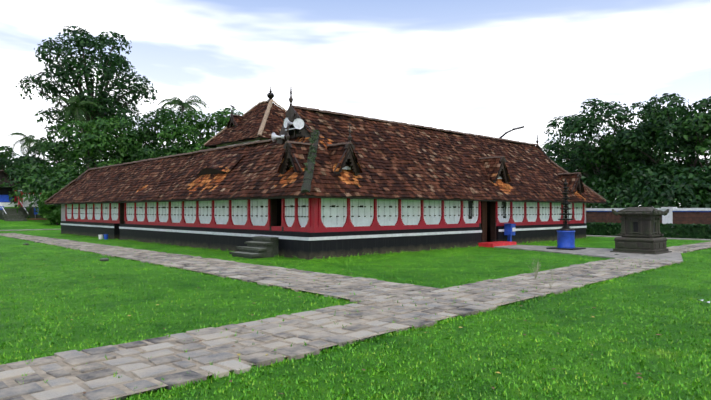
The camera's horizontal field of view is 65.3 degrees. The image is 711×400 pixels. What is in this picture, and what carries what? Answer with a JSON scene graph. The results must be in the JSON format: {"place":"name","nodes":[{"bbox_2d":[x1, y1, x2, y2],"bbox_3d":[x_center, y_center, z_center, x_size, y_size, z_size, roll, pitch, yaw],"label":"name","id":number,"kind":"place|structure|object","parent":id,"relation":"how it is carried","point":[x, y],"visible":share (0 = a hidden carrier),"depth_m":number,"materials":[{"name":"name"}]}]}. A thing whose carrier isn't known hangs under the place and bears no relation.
{"place":"outdoors","nodes":[
{"label":"outdoors","id":0,"kind":"place"},
{"bbox_2d":[0,146,21,198],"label":"tree","id":1,"kind":"object","parent":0,"point":[10,151],"depth_m":83.39,"materials":[{"name":"green plant"}]},
{"bbox_2d":[7,132,44,157],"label":"palm","id":2,"kind":"object","parent":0,"point":[31,141],"depth_m":92.57,"materials":[{"name":"green plant"}]},
{"bbox_2d":[0,207,60,233],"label":"lawn","id":3,"kind":"structure","parent":0,"point":[27,224],"depth_m":50.42,"materials":[{"name":"green plant"}]},
{"bbox_2d":[0,187,46,220],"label":"building","id":4,"kind":"structure","parent":3,"relation":"on","point":[8,214],"depth_m":59.10,"materials":[{"name":"white paint"}]},
{"bbox_2d":[0,170,23,187],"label":"roof","id":5,"kind":"structure","parent":4,"relation":"on","point":[3,174],"depth_m":60.76,"materials":[{"name":"tile"}]},
{"bbox_2d":[0,145,55,192],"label":"tree","id":6,"kind":"object","parent":3,"relation":"on","point":[26,158],"depth_m":74.00,"materials":[{"name":"green plant"}]},
{"bbox_2d":[36,187,61,224],"bbox_3d":[-28.426,0.929,52.801,3.537,4.386,3.606,1,-1,-43],"label":"bush","id":7,"kind":"object","parent":3,"relation":"on","point":[51,214],"depth_m":52.00,"materials":[{"name":"green plant"}]},
{"bbox_2d":[50,95,100,132],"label":"palm","id":8,"kind":"object","parent":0,"point":[75,104],"depth_m":73.54,"materials":[{"name":"green plant"}]},
{"bbox_2d":[158,95,208,117],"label":"palm","id":9,"kind":"object","parent":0,"point":[185,104],"depth_m":80.10,"materials":[{"name":"green plant"}]},
{"bbox_2d":[61,198,586,259],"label":"temple walls","id":10,"kind":"structure","parent":0,"point":[309,228],"depth_m":25.26,"materials":[{"name":"paint"}]},
{"bbox_2d":[44,105,605,204],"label":"temple roof","id":11,"kind":"structure","parent":10,"relation":"on","point":[400,160],"depth_m":25.95,"materials":[{"name":"brown tile"}]},
{"bbox_2d":[304,129,317,172],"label":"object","id":12,"kind":"object","parent":11,"relation":"on","point":[314,151],"visible":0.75,"depth_m":20.87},
{"bbox_2d":[0,232,710,399],"bbox_3d":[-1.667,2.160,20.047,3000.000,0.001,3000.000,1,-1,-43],"label":"ground","id":13,"kind":"structure","parent":0,"point":[147,314],"depth_m":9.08,"materials":[{"name":"green plant"}]},
{"bbox_2d":[0,162,104,218],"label":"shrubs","id":14,"kind":"object","parent":13,"relation":"on","point":[35,184],"visible":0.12,"depth_m":56.63,"materials":[{"name":"green plant"}]},
{"bbox_2d":[20,124,94,192],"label":"tree","id":15,"kind":"object","parent":13,"relation":"on","point":[58,150],"depth_m":66.89,"materials":[{"name":"green plant"}]},
{"bbox_2d":[15,25,157,159],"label":"tall tree","id":16,"kind":"object","parent":13,"relation":"on","point":[119,62],"depth_m":79.22,"materials":[{"name":"green plant"}]},
{"bbox_2d":[53,117,157,183],"bbox_3d":[-29.081,-3.119,64.948,10.503,12.902,12.810,1,-1,-43],"label":"tree","id":17,"kind":"object","parent":13,"relation":"on","point":[90,141],"depth_m":61.92,"materials":[{"name":"green plant"}]},
{"bbox_2d":[85,114,176,167],"bbox_3d":[-26.550,-3.502,67.123,13.006,13.811,11.447,1,-1,-43],"label":"tree","id":18,"kind":"object","parent":13,"relation":"on","point":[140,132],"depth_m":63.40,"materials":[{"name":"green plant"}]},
{"bbox_2d":[119,106,216,161],"bbox_3d":[-20.789,-3.875,65.099,11.411,14.532,13.143,1,-1,-43],"label":"tree","id":19,"kind":"object","parent":13,"relation":"on","point":[149,153],"depth_m":62.67,"materials":[{"name":"green plant"}]},
{"bbox_2d":[154,108,242,156],"bbox_3d":[-16.803,-3.606,62.993,11.538,14.007,11.579,1,-1,-43],"label":"tree","id":20,"kind":"object","parent":13,"relation":"on","point":[220,118],"depth_m":61.77,"materials":[{"name":"green plant"}]},
{"bbox_2d":[229,236,278,258],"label":"steps","id":21,"kind":"structure","parent":13,"relation":"on","point":[261,247],"depth_m":21.22,"materials":[{"name":"stone"}]},
{"bbox_2d":[98,201,515,247],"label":"door furniture","id":22,"kind":"object","parent":13,"relation":"on","point":[509,230],"depth_m":28.48,"materials":[{"name":"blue paint"}]},
{"bbox_2d":[75,86,581,193],"bbox_3d":[2.146,-3.018,43.426,38.065,11.328,30.090,1,-1,-43],"label":"temple woodwork","id":23,"kind":"object","parent":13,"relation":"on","point":[293,125],"visible":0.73,"depth_m":22.91,"materials":[{"name":"brown wood"}]},
{"bbox_2d":[0,229,682,262],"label":"path","id":24,"kind":"structure","parent":13,"relation":"on","point":[607,253],"depth_m":22.86,"materials":[{"name":"grey stone"}]},
{"bbox_2d":[0,233,710,399],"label":"stone paths","id":25,"kind":"structure","parent":13,"relation":"on","point":[169,362],"depth_m":8.34,"materials":[{"name":"stone"}]},
{"bbox_2d":[18,243,709,393],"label":"weeds","id":26,"kind":"object","parent":25,"relation":"on","point":[107,259],"visible":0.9,"depth_m":12.31,"materials":[{"name":"beige"}]},
{"bbox_2d":[546,177,585,249],"bbox_3d":[9.522,0.606,25.047,1.391,3.296,1.250,1,-1,-43],"label":"deepastambham","id":27,"kind":"object","parent":13,"relation":"on","point":[565,236],"visible":1,"depth_m":24.78,"materials":[{"name":"black"}]},
{"bbox_2d":[562,141,614,207],"bbox_3d":[24.491,-1.453,58.744,7.836,9.486,6.472,1,-1,-43],"label":"tree","id":28,"kind":"object","parent":13,"relation":"on","point":[569,156],"depth_m":57.50,"materials":[{"name":"green plant"}]},
{"bbox_2d":[540,98,663,207],"bbox_3d":[23.200,-3.382,53.038,12.356,13.122,12.069,1,-1,-43],"label":"tree","id":29,"kind":"object","parent":13,"relation":"on","point":[573,126],"depth_m":51.09,"materials":[{"name":"green plant"}]},
{"bbox_2d":[610,207,671,253],"bbox_3d":[11.883,1.268,23.134,1.800,1.940,1.800,1,-1,-43],"label":"stone altar","id":30,"kind":"object","parent":13,"relation":"on","point":[640,232],"visible":1,"depth_m":22.70,"materials":[{"name":"stone"}]},
{"bbox_2d":[612,146,672,205],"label":"tree","id":31,"kind":"object","parent":13,"relation":"on","point":[653,155],"depth_m":68.25,"materials":[{"name":"green plant"}]},
{"bbox_2d":[581,164,710,207],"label":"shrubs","id":32,"kind":"object","parent":13,"relation":"on","point":[659,197],"visible":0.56,"depth_m":42.98,"materials":[{"name":"green plant"}]},
{"bbox_2d":[586,207,710,225],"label":"compound wall","id":33,"kind":"structure","parent":13,"relation":"on","point":[675,215],"depth_m":37.48,"materials":[{"name":"brown brick"}]},
{"bbox_2d":[586,222,710,238],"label":"hedge","id":34,"kind":"object","parent":13,"relation":"on","point":[692,231],"visible":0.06,"depth_m":35.63,"materials":[{"name":"green plant"}]},
{"bbox_2d":[586,235,710,240],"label":"walk","id":35,"kind":"structure","parent":13,"relation":"on","point":[667,238],"depth_m":34.34,"materials":[{"name":"grey stone"}]},
{"bbox_2d":[586,107,710,203],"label":"tree","id":36,"kind":"object","parent":13,"relation":"on","point":[606,152],"depth_m":49.82,"materials":[{"name":"green plant"}]},
{"bbox_2d":[610,93,710,207],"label":"tree","id":37,"kind":"object","parent":13,"relation":"on","point":[674,100],"depth_m":45.00,"materials":[{"name":"green plant"}]},
{"bbox_2d":[657,111,710,207],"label":"tree","id":38,"kind":"object","parent":13,"relation":"on","point":[688,122],"depth_m":42.99,"materials":[{"name":"green plant"}]},
{"bbox_2d":[0,0,710,207],"label":"sky","id":39,"kind":"structure","parent":0,"point":[492,68],"materials":[{"name":"white"}]},
{"bbox_2d":[204,99,584,192],"bbox_3d":[-2.871,-4.073,36.521,21.231,7.392,26.852,1,-1,-43],"label":"roof","id":40,"kind":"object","parent":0,"point":[263,119],"visible":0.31,"depth_m":38.25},
{"bbox_2d":[542,140,576,163],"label":"tree","id":41,"kind":"object","parent":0,"point":[559,151],"depth_m":75.06,"materials":[{"name":"green plant"}]}
]}

